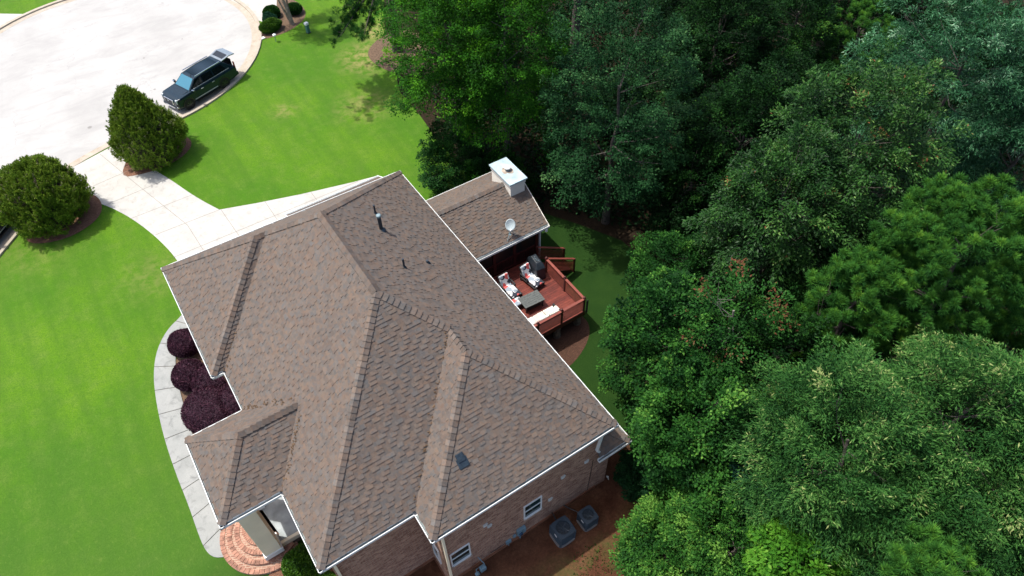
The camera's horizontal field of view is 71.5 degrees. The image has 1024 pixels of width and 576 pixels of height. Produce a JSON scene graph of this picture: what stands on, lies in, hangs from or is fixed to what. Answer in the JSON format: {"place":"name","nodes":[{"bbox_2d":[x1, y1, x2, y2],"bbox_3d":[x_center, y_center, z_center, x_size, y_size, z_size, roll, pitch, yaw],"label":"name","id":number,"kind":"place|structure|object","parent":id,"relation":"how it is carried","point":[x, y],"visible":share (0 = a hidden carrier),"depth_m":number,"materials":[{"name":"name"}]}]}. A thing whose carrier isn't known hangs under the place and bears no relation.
{"place":"outdoors","nodes":[
{"label":"outdoors","id":0,"kind":"place"},
{"bbox_2d":[0,14,21,25],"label":"neighbour driveway","id":1,"kind":"structure","parent":0,"point":[4,18],"depth_m":61.35,"materials":[{"name":"concrete"}]},
{"bbox_2d":[0,0,251,243],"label":"road","id":2,"kind":"structure","parent":0,"point":[66,69],"depth_m":56.80,"materials":[{"name":"concrete"}]},
{"bbox_2d":[0,223,9,237],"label":"parked car","id":3,"kind":"object","parent":2,"relation":"on","point":[3,229],"depth_m":43.67,"materials":[{"name":"black paint"}]},
{"bbox_2d":[0,228,16,249],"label":"gutter pan","id":4,"kind":"object","parent":2,"relation":"on","point":[7,238],"visible":0.27,"depth_m":43.83,"materials":[{"name":"concrete"}]},
{"bbox_2d":[68,143,108,167],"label":"driveway apron","id":5,"kind":"object","parent":2,"relation":"on","point":[88,155],"visible":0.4,"depth_m":48.94,"materials":[{"name":"concrete"}]},
{"bbox_2d":[0,0,257,115],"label":"gutter pan","id":6,"kind":"object","parent":2,"relation":"on","point":[249,18],"visible":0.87,"depth_m":59.81,"materials":[{"name":"concrete"}]},
{"bbox_2d":[0,0,261,124],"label":"kerb","id":7,"kind":"structure","parent":2,"relation":"on","point":[236,80],"depth_m":57.05,"materials":[{"name":"concrete"}]},
{"bbox_2d":[161,48,238,109],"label":"parked suv","id":8,"kind":"object","parent":2,"relation":"on","point":[211,73],"visible":1,"depth_m":52.32,"materials":[{"name":"black paint"}]},
{"bbox_2d":[72,147,374,260],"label":"driveway","id":9,"kind":"structure","parent":0,"point":[98,169],"depth_m":45.34,"materials":[{"name":"concrete"}]},
{"bbox_2d":[94,154,357,257],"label":"expansion joint","id":10,"kind":"object","parent":9,"relation":"on","point":[204,215],"visible":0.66,"depth_m":45.15,"materials":[{"name":"grey concrete"}]},
{"bbox_2d":[231,0,276,20],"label":"neighbour driveway","id":11,"kind":"structure","parent":0,"point":[256,7],"depth_m":62.06,"materials":[{"name":"concrete"}]},
{"bbox_2d":[0,0,647,575],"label":"lawn","id":12,"kind":"structure","parent":0,"point":[90,314],"depth_m":40.12,"materials":[{"name":"green plant"}]},
{"bbox_2d":[0,231,17,256],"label":"kerb","id":13,"kind":"structure","parent":12,"relation":"on","point":[8,244],"depth_m":43.42,"materials":[{"name":"concrete"}]},
{"bbox_2d":[26,195,101,242],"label":"mulch ring","id":14,"kind":"object","parent":12,"relation":"on","point":[90,216],"visible":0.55,"depth_m":44.56,"materials":[{"name":"brown soil"}]},
{"bbox_2d":[0,153,94,239],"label":"evergreen shrub","id":15,"kind":"object","parent":14,"relation":"on","point":[40,193],"visible":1,"depth_m":42.28,"materials":[{"name":"green plant"}]},
{"bbox_2d":[123,137,190,176],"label":"mulch ring","id":16,"kind":"object","parent":12,"relation":"on","point":[130,172],"visible":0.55,"depth_m":48.02,"materials":[{"name":"brown soil"}]},
{"bbox_2d":[104,83,188,173],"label":"evergreen shrub","id":17,"kind":"object","parent":16,"relation":"on","point":[143,133],"visible":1,"depth_m":45.96,"materials":[{"name":"green plant"}]},
{"bbox_2d":[154,315,222,557],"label":"walkway","id":18,"kind":"structure","parent":12,"relation":"on","point":[172,425],"depth_m":34.42,"materials":[{"name":"concrete"}]},
{"bbox_2d":[176,351,203,433],"bbox_3d":[-14.696,6.050,35.737,3.300,0.001,11.700,-27,54,-20],"label":"flower bed","id":19,"kind":"object","parent":12,"relation":"on","point":[197,356],"visible":0.11,"depth_m":37.70,"materials":[{"name":"brown soil"}]},
{"bbox_2d":[167,328,197,357],"bbox_3d":[-17.313,2.889,37.717,1.890,1.342,1.840,-27,54,-20],"label":"round shrub","id":20,"kind":"object","parent":19,"relation":"on","point":[181,343],"visible":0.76,"depth_m":37.21,"materials":[{"name":"purple plant"}]},
{"bbox_2d":[171,358,203,391],"bbox_3d":[-16.477,4.457,36.373,1.848,1.419,1.983,-27,54,-20],"label":"round shrub","id":21,"kind":"object","parent":19,"relation":"on","point":[183,371],"visible":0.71,"depth_m":35.87,"materials":[{"name":"purple plant"}]},
{"bbox_2d":[180,385,229,433],"bbox_3d":[-14.778,5.976,34.901,2.787,1.610,2.852,-27,54,-20],"label":"round shrub","id":22,"kind":"object","parent":19,"relation":"on","point":[201,410],"visible":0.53,"depth_m":34.23,"materials":[{"name":"purple plant"}]},
{"bbox_2d":[190,364,226,391],"bbox_3d":[-15.091,4.661,36.065,2.323,1.546,2.388,-27,54,-20],"label":"round shrub","id":23,"kind":"object","parent":19,"relation":"on","point":[201,378],"visible":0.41,"depth_m":35.42,"materials":[{"name":"purple plant"}]},
{"bbox_2d":[216,383,240,416],"bbox_3d":[-13.636,5.638,35.061,2.173,1.667,2.495,-27,54,-20],"label":"round shrub","id":24,"kind":"object","parent":19,"relation":"on","point":[229,400],"visible":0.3,"depth_m":34.38,"materials":[{"name":"purple plant"}]},
{"bbox_2d":[262,0,305,38],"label":"mulch bed","id":25,"kind":"object","parent":12,"relation":"on","point":[286,26],"visible":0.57,"depth_m":60.15,"materials":[{"name":"brown soil"}]},
{"bbox_2d":[258,17,281,33],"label":"round shrub","id":26,"kind":"object","parent":25,"relation":"on","point":[269,25],"visible":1,"depth_m":58.51,"materials":[{"name":"green plant"}]},
{"bbox_2d":[262,11,277,20],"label":"round shrub","id":27,"kind":"object","parent":25,"relation":"on","point":[266,14],"visible":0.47,"depth_m":59.44,"materials":[{"name":"green plant"}]},
{"bbox_2d":[262,4,280,17],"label":"round shrub","id":28,"kind":"object","parent":25,"relation":"on","point":[274,9],"visible":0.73,"depth_m":60.03,"materials":[{"name":"green plant"}]},
{"bbox_2d":[285,2,302,14],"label":"round shrub","id":29,"kind":"object","parent":25,"relation":"on","point":[295,8],"visible":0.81,"depth_m":60.31,"materials":[{"name":"green plant"}]},
{"bbox_2d":[277,0,294,24],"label":"crape myrtle","id":30,"kind":"object","parent":12,"relation":"on","point":[287,13],"visible":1,"depth_m":58.95,"materials":[{"name":"brown plant"}]},
{"bbox_2d":[269,568,334,575],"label":"flower bed","id":31,"kind":"object","parent":12,"relation":"on","point":[278,573],"visible":0.17,"depth_m":30.40,"materials":[{"name":"brown soil"}]},
{"bbox_2d":[281,542,317,575],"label":"round shrub","id":32,"kind":"object","parent":31,"relation":"on","point":[297,560],"visible":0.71,"depth_m":29.68,"materials":[{"name":"green plant"}]},
{"bbox_2d":[312,570,335,575],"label":"round shrub","id":33,"kind":"object","parent":31,"relation":"on","point":[328,573],"visible":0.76,"depth_m":29.50,"materials":[{"name":"green plant"}]},
{"bbox_2d":[304,22,310,33],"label":"utility pedestal","id":34,"kind":"object","parent":12,"relation":"on","point":[306,25],"visible":1,"depth_m":58.49,"materials":[{"name":"green plastic"}]},
{"bbox_2d":[161,157,632,575],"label":"brick house","id":35,"kind":"structure","parent":12,"relation":"on","point":[411,391],"depth_m":27.44,"materials":[{"name":"brick"}]},
{"bbox_2d":[432,544,441,563],"bbox_3d":[-3.050,10.651,28.692,0.070,1.400,0.580,-27,54,-20],"label":"window","id":36,"kind":"structure","parent":35,"relation":"in","point":[435,550],"depth_m":28.78,"materials":[{"name":"white glass"}]},
{"bbox_2d":[449,543,472,568],"bbox_3d":[-2.054,10.743,28.559,0.970,1.300,0.120,-27,54,-20],"label":"window","id":37,"kind":"structure","parent":35,"relation":"in","point":[463,553],"depth_m":28.64,"materials":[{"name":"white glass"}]},
{"bbox_2d":[491,538,510,552],"bbox_3d":[-0.472,11.220,30.692,1.030,0.590,0.088,-27,54,-20],"label":"cable box","id":38,"kind":"object","parent":35,"relation":"attached to","point":[508,541],"visible":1,"depth_m":30.60,"materials":[{"name":"grey metal"}]},
{"bbox_2d":[505,219,516,240],"bbox_3d":[-0.116,-3.081,37.793,0.547,1.125,0.642,29,56,23],"label":"satellite dish","id":39,"kind":"object","parent":35,"relation":"on","point":[510,225],"visible":1,"depth_m":37.69,"materials":[{"name":"white plastic"}]},
{"bbox_2d":[516,525,525,537],"bbox_3d":[0.425,10.634,30.796,0.420,0.980,0.228,-27,54,-20],"label":"electric meter","id":40,"kind":"object","parent":35,"relation":"attached to","point":[521,530],"visible":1,"depth_m":30.50,"materials":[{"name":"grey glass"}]},
{"bbox_2d":[523,495,542,521],"bbox_3d":[0.880,9.217,29.765,0.970,1.300,0.120,-27,54,-20],"label":"window","id":41,"kind":"structure","parent":35,"relation":"in","point":[529,510],"depth_m":29.82,"materials":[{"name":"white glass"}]},
{"bbox_2d":[552,505,577,519],"bbox_3d":[2.385,10.005,31.583,1.156,0.110,0.748,-27,54,-20],"label":"refrigerant line","id":42,"kind":"object","parent":35,"relation":"attached to","point":[566,507],"visible":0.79,"depth_m":31.66,"materials":[{"name":"black rubber"}]},
{"bbox_2d":[368,30,443,74],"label":"mulch bed","id":43,"kind":"object","parent":12,"relation":"on","point":[375,52],"visible":0.38,"depth_m":56.62,"materials":[{"name":"brown soil"}]},
{"bbox_2d":[325,0,406,52],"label":"pine tree","id":44,"kind":"object","parent":43,"relation":"on","point":[369,6],"visible":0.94,"depth_m":49.84,"materials":[{"name":"green plant"}]},
{"bbox_2d":[372,0,524,162],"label":"sweetgum tree","id":45,"kind":"object","parent":12,"relation":"on","point":[418,89],"visible":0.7,"depth_m":39.48,"materials":[{"name":"green plant"}]},
{"bbox_2d":[415,117,489,196],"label":"understory tree","id":46,"kind":"object","parent":12,"relation":"on","point":[433,176],"visible":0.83,"depth_m":43.51,"materials":[{"name":"green plant"}]},
{"bbox_2d":[465,148,540,204],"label":"understory tree","id":47,"kind":"object","parent":12,"relation":"on","point":[530,182],"visible":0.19,"depth_m":43.24,"materials":[{"name":"green plant"}]},
{"bbox_2d":[493,246,588,338],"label":"wooden deck","id":48,"kind":"structure","parent":12,"relation":"on","point":[552,290],"depth_m":38.42,"materials":[{"name":"red paint"}]},
{"bbox_2d":[497,271,521,299],"bbox_3d":[-0.140,-0.068,38.364,0.750,0.958,1.359,-30,55,-22],"label":"lounge chair","id":49,"kind":"object","parent":48,"relation":"on","point":[506,283],"visible":0.94,"depth_m":38.34,"materials":[{"name":"white fabric"}]},
{"bbox_2d":[512,297,522,307],"bbox_3d":[0.282,0.813,37.939,0.540,0.350,0.500,-27,54,-20],"label":"ottoman","id":50,"kind":"object","parent":48,"relation":"on","point":[517,302],"visible":0.56,"depth_m":37.79,"materials":[{"name":"white fabric"}]},
{"bbox_2d":[518,290,544,312],"bbox_3d":[1.034,0.748,37.925,1.200,0.530,0.795,-25,53,-19],"label":"coffee table","id":51,"kind":"object","parent":48,"relation":"on","point":[531,300],"visible":0.98,"depth_m":37.74,"materials":[{"name":"black metal"}]},
{"bbox_2d":[519,261,544,290],"bbox_3d":[1.065,-0.635,38.820,0.750,0.958,1.359,-34,57,-25],"label":"lounge chair","id":52,"kind":"object","parent":48,"relation":"on","point":[527,274],"visible":1,"depth_m":38.78,"materials":[{"name":"white fabric"}]},
{"bbox_2d":[526,254,545,278],"bbox_3d":[1.325,-1.226,39.149,0.629,1.208,1.238,-22,53,-17],"label":"covered grill","id":53,"kind":"object","parent":48,"relation":"on","point":[537,266],"visible":0.93,"depth_m":38.76,"materials":[{"name":"black fabric"}]},
{"bbox_2d":[528,303,559,327],"bbox_3d":[1.523,1.552,37.026,2.160,0.680,0.760,-27,54,-20],"label":"outdoor sofa","id":54,"kind":"object","parent":48,"relation":"on","point":[545,313],"visible":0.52,"depth_m":37.04,"materials":[{"name":"white fabric"}]},
{"bbox_2d":[544,316,589,365],"bbox_3d":[1.619,2.698,38.224,5.406,0.001,4.575,-27,54,-20],"label":"clay patch","id":55,"kind":"object","parent":12,"relation":"on","point":[568,345],"visible":0.35,"depth_m":38.08,"materials":[{"name":"brown soil"}]},
{"bbox_2d":[384,0,1023,575],"bbox_3d":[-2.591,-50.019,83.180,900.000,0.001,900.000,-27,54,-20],"label":"ground","id":56,"kind":"structure","parent":0,"point":[536,552],"depth_m":32.41,"materials":[{"name":"soil"}]},
{"bbox_2d":[417,0,510,55],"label":"sweetgum tree","id":57,"kind":"object","parent":56,"relation":"on","point":[447,23],"visible":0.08,"depth_m":47.88,"materials":[{"name":"green plant"}]},
{"bbox_2d":[475,557,486,575],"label":"gas meter","id":58,"kind":"object","parent":56,"relation":"on","point":[482,568],"visible":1,"depth_m":29.86,"materials":[{"name":"grey metal"}]},
{"bbox_2d":[426,0,580,167],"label":"sweetgum tree","id":59,"kind":"object","parent":56,"relation":"on","point":[532,14],"visible":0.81,"depth_m":39.04,"materials":[{"name":"green plant"}]},
{"bbox_2d":[549,515,575,547],"bbox_3d":[2.202,10.590,30.941,0.940,0.876,0.940,-27,54,-20],"label":"air conditioner","id":60,"kind":"object","parent":56,"relation":"on","point":[562,531],"visible":1,"depth_m":30.70,"materials":[{"name":"grey metal"}]},
{"bbox_2d":[567,0,580,69],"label":"pine tree","id":61,"kind":"object","parent":56,"relation":"on","point":[577,27],"visible":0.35,"depth_m":51.69,"materials":[{"name":"green plant"}]},
{"bbox_2d":[576,505,598,531],"bbox_3d":[3.330,10.142,31.363,0.780,0.776,0.780,-27,54,-20],"label":"air conditioner","id":62,"kind":"object","parent":56,"relation":"on","point":[587,518],"visible":1,"depth_m":31.16,"materials":[{"name":"grey metal"}]},
{"bbox_2d":[573,544,615,575],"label":"weeds","id":63,"kind":"object","parent":56,"relation":"on","point":[592,558],"visible":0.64,"depth_m":30.50,"materials":[{"name":"green plant"}]},
{"bbox_2d":[535,0,703,224],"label":"oak tree","id":64,"kind":"object","parent":56,"relation":"on","point":[632,192],"visible":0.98,"depth_m":36.65,"materials":[{"name":"green plant"}]},
{"bbox_2d":[585,74,665,145],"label":"shade tree","id":65,"kind":"object","parent":56,"relation":"on","point":[647,91],"visible":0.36,"depth_m":46.58,"materials":[{"name":"green plant"}]},
{"bbox_2d":[613,443,659,502],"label":"understory tree","id":66,"kind":"object","parent":56,"relation":"on","point":[629,476],"visible":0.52,"depth_m":31.28,"materials":[{"name":"green plant"}]},
{"bbox_2d":[608,476,730,575],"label":"understory tree","id":67,"kind":"object","parent":56,"relation":"on","point":[642,530],"visible":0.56,"depth_m":28.41,"materials":[{"name":"green plant"}]},
{"bbox_2d":[596,265,752,439],"bbox_3d":[6.907,3.013,31.794,6.599,9.240,6.458,-27,54,-20],"label":"maple tree","id":68,"kind":"object","parent":56,"relation":"on","point":[665,301],"visible":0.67,"depth_m":29.71,"materials":[{"name":"green plant"}]},
{"bbox_2d":[619,227,734,326],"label":"maple tree","id":69,"kind":"object","parent":56,"relation":"on","point":[685,259],"visible":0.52,"depth_m":35.98,"materials":[{"name":"green plant"}]},
{"bbox_2d":[634,129,739,240],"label":"shade tree","id":70,"kind":"object","parent":56,"relation":"on","point":[673,191],"visible":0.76,"depth_m":38.03,"materials":[{"name":"green plant"}]},
{"bbox_2d":[624,348,764,505],"bbox_3d":[7.492,5.992,29.226,5.824,9.297,5.704,13,51,12],"label":"maple tree","id":71,"kind":"object","parent":56,"relation":"on","point":[672,458],"visible":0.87,"depth_m":27.52,"materials":[{"name":"green plant"}]},
{"bbox_2d":[644,0,746,83],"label":"shade tree","id":72,"kind":"object","parent":56,"relation":"on","point":[668,11],"visible":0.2,"depth_m":48.49,"materials":[{"name":"green plant"}]},
{"bbox_2d":[667,433,752,531],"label":"understory tree","id":73,"kind":"object","parent":56,"relation":"on","point":[736,513],"visible":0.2,"depth_m":27.95,"materials":[{"name":"green plant"}]},
{"bbox_2d":[659,0,762,60],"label":"shade tree","id":74,"kind":"object","parent":56,"relation":"on","point":[674,3],"visible":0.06,"depth_m":51.29,"materials":[{"name":"green plant"}]},
{"bbox_2d":[405,0,1023,575],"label":"undergrowth","id":75,"kind":"object","parent":56,"relation":"on","point":[605,144],"visible":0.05,"depth_m":48.79,"materials":[{"name":"green plant"}]},
{"bbox_2d":[653,0,790,127],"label":"shade tree","id":76,"kind":"object","parent":56,"relation":"on","point":[709,75],"visible":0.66,"depth_m":43.94,"materials":[{"name":"green plant"}]},
{"bbox_2d":[656,480,789,575],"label":"understory tree","id":77,"kind":"object","parent":56,"relation":"on","point":[710,549],"visible":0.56,"depth_m":26.65,"materials":[{"name":"green plant"}]},
{"bbox_2d":[675,258,800,389],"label":"maple tree","id":78,"kind":"object","parent":56,"relation":"on","point":[775,307],"visible":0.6,"depth_m":28.10,"materials":[{"name":"green plant"}]},
{"bbox_2d":[668,57,819,228],"bbox_3d":[12.746,-7.548,39.282,8.399,11.331,6.999,33,58,26],"label":"shade tree","id":79,"kind":"object","parent":56,"relation":"on","point":[735,95],"visible":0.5,"depth_m":36.98,"materials":[{"name":"green plant"}]},
{"bbox_2d":[681,375,812,481],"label":"shade tree","id":80,"kind":"object","parent":56,"relation":"on","point":[749,383],"visible":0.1,"depth_m":28.16,"materials":[{"name":"green plant"}]},
{"bbox_2d":[717,425,806,517],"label":"understory tree","id":81,"kind":"object","parent":56,"relation":"on","point":[735,467],"visible":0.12,"depth_m":26.64,"materials":[{"name":"green plant"}]},
{"bbox_2d":[702,290,838,433],"bbox_3d":[11.090,3.762,31.120,5.697,9.176,5.624,1,50,2],"label":"shade tree","id":82,"kind":"object","parent":56,"relation":"on","point":[790,344],"visible":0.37,"depth_m":28.86,"materials":[{"name":"green plant"}]},
{"bbox_2d":[681,119,883,319],"bbox_3d":[12.602,-2.389,34.111,8.233,12.517,7.402,-27,54,-20],"label":"cherry tree","id":83,"kind":"object","parent":56,"relation":"on","point":[753,200],"visible":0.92,"depth_m":31.25,"materials":[{"name":"green plant"}]},
{"bbox_2d":[732,44,842,153],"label":"shade tree","id":84,"kind":"object","parent":56,"relation":"on","point":[791,62],"visible":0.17,"depth_m":43.03,"materials":[{"name":"green plant"}]},
{"bbox_2d":[734,0,852,105],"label":"shade tree","id":85,"kind":"object","parent":56,"relation":"on","point":[823,20],"visible":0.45,"depth_m":45.74,"materials":[{"name":"green plant"}]},
{"bbox_2d":[742,508,867,575],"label":"maple tree","id":86,"kind":"object","parent":56,"relation":"on","point":[779,549],"visible":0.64,"depth_m":23.93,"materials":[{"name":"green plant"}]},
{"bbox_2d":[751,241,885,392],"bbox_3d":[14.621,1.179,34.102,5.712,7.861,6.711,29,56,24],"label":"shade tree","id":87,"kind":"object","parent":56,"relation":"on","point":[801,298],"visible":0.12,"depth_m":32.60,"materials":[{"name":"green plant"}]},
{"bbox_2d":[816,0,833,53],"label":"pine tree","id":88,"kind":"object","parent":56,"relation":"on","point":[817,44],"visible":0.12,"depth_m":52.82,"materials":[{"name":"green plant"}]},
{"bbox_2d":[777,0,881,51],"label":"shade tree","id":89,"kind":"object","parent":56,"relation":"on","point":[846,6],"visible":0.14,"depth_m":52.55,"materials":[{"name":"green plant"}]},
{"bbox_2d":[721,331,977,575],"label":"oak tree","id":90,"kind":"object","parent":56,"relation":"on","point":[773,418],"visible":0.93,"depth_m":22.91,"materials":[{"name":"green plant"}]},
{"bbox_2d":[788,242,911,374],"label":"pine tree","id":91,"kind":"object","parent":56,"relation":"on","point":[853,271],"visible":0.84,"depth_m":27.21,"materials":[{"name":"green plant"}]},
{"bbox_2d":[738,37,974,291],"bbox_3d":[15.838,-4.813,34.812,9.722,14.486,8.544,-27,54,-20],"label":"cherry tree","id":92,"kind":"object","parent":56,"relation":"on","point":[897,170],"visible":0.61,"depth_m":31.17,"materials":[{"name":"green plant"}]},
{"bbox_2d":[820,0,909,106],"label":"pine tree","id":93,"kind":"object","parent":56,"relation":"on","point":[863,20],"visible":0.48,"depth_m":46.27,"materials":[{"name":"green plant"}]},
{"bbox_2d":[851,0,929,34],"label":"shade tree","id":94,"kind":"object","parent":56,"relation":"on","point":[903,8],"visible":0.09,"depth_m":54.50,"materials":[{"name":"green plant"}]},
{"bbox_2d":[809,428,1023,575],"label":"oak tree","id":95,"kind":"object","parent":56,"relation":"on","point":[985,538],"visible":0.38,"depth_m":22.09,"materials":[{"name":"green plant"}]},
{"bbox_2d":[813,324,1023,548],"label":"oak tree","id":96,"kind":"object","parent":56,"relation":"on","point":[980,369],"visible":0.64,"depth_m":22.74,"materials":[{"name":"green plant"}]},
{"bbox_2d":[851,0,988,75],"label":"shade tree","id":97,"kind":"object","parent":56,"relation":"on","point":[900,11],"visible":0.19,"depth_m":48.53,"materials":[{"name":"green plant"}]},
{"bbox_2d":[855,186,1003,327],"bbox_3d":[20.059,-1.152,35.428,6.947,8.668,6.554,-27,54,-20],"label":"shade tree","id":98,"kind":"object","parent":56,"relation":"on","point":[967,262],"visible":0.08,"depth_m":33.59,"materials":[{"name":"green plant"}]},
{"bbox_2d":[836,0,1023,211],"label":"willow oak tree","id":99,"kind":"object","parent":56,"relation":"on","point":[1004,40],"visible":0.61,"depth_m":34.31,"materials":[{"name":"green plant"}]},
{"bbox_2d":[877,521,990,575],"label":"pine tree","id":100,"kind":"object","parent":56,"relation":"on","point":[918,559],"visible":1,"depth_m":20.08,"materials":[{"name":"green plant"}]},
{"bbox_2d":[863,171,1023,368],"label":"pine tree","id":101,"kind":"object","parent":56,"relation":"on","point":[961,201],"visible":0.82,"depth_m":26.05,"materials":[{"name":"green plant"}]},
{"bbox_2d":[884,0,1023,151],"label":"shade tree","id":102,"kind":"object","parent":56,"relation":"on","point":[989,67],"visible":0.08,"depth_m":41.95,"materials":[{"name":"green plant"}]},
{"bbox_2d":[927,49,1023,246],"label":"willow oak tree","id":103,"kind":"object","parent":56,"relation":"on","point":[973,107],"visible":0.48,"depth_m":35.48,"materials":[{"name":"green plant"}]},
{"bbox_2d":[941,445,1023,575],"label":"oak tree","id":104,"kind":"object","parent":56,"relation":"on","point":[1019,568],"visible":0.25,"depth_m":21.96,"materials":[{"name":"green plant"}]},
{"bbox_2d":[947,242,1023,418],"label":"pine tree","id":105,"kind":"object","parent":56,"relation":"on","point":[1016,342],"visible":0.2,"depth_m":28.36,"materials":[{"name":"green plant"}]},
{"bbox_2d":[949,0,1023,53],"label":"willow oak tree","id":106,"kind":"object","parent":56,"relation":"on","point":[1017,3],"visible":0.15,"depth_m":48.60,"materials":[{"name":"green plant"}]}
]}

